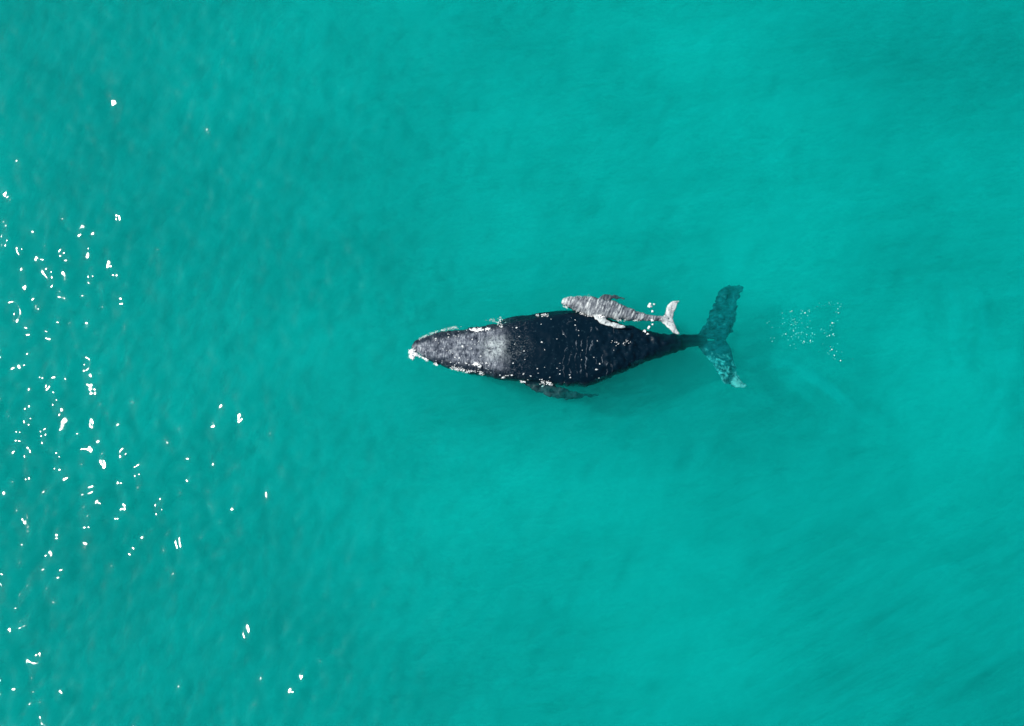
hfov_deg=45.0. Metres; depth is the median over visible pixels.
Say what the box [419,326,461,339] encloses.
foam
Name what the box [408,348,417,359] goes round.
foam
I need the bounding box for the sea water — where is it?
[0,0,1023,725]
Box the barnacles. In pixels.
[450,366,483,374]
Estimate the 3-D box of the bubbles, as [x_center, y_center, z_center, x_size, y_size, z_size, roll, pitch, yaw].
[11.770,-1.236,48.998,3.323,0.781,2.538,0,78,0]
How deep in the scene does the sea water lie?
51.32 m
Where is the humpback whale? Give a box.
[412,285,746,399]
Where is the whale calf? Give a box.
[561,294,678,333]
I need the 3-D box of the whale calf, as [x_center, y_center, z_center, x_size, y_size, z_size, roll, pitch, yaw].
[4.286,-1.965,48.944,4.718,0.931,1.438,5,78,1]
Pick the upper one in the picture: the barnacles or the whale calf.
the whale calf
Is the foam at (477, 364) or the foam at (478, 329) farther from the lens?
the foam at (478, 329)
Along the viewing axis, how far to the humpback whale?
48.32 m
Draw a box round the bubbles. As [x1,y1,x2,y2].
[769,301,840,360]
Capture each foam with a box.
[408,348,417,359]
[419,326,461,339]
[466,327,490,331]
[472,362,487,367]
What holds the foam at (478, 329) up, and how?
on the humpback whale

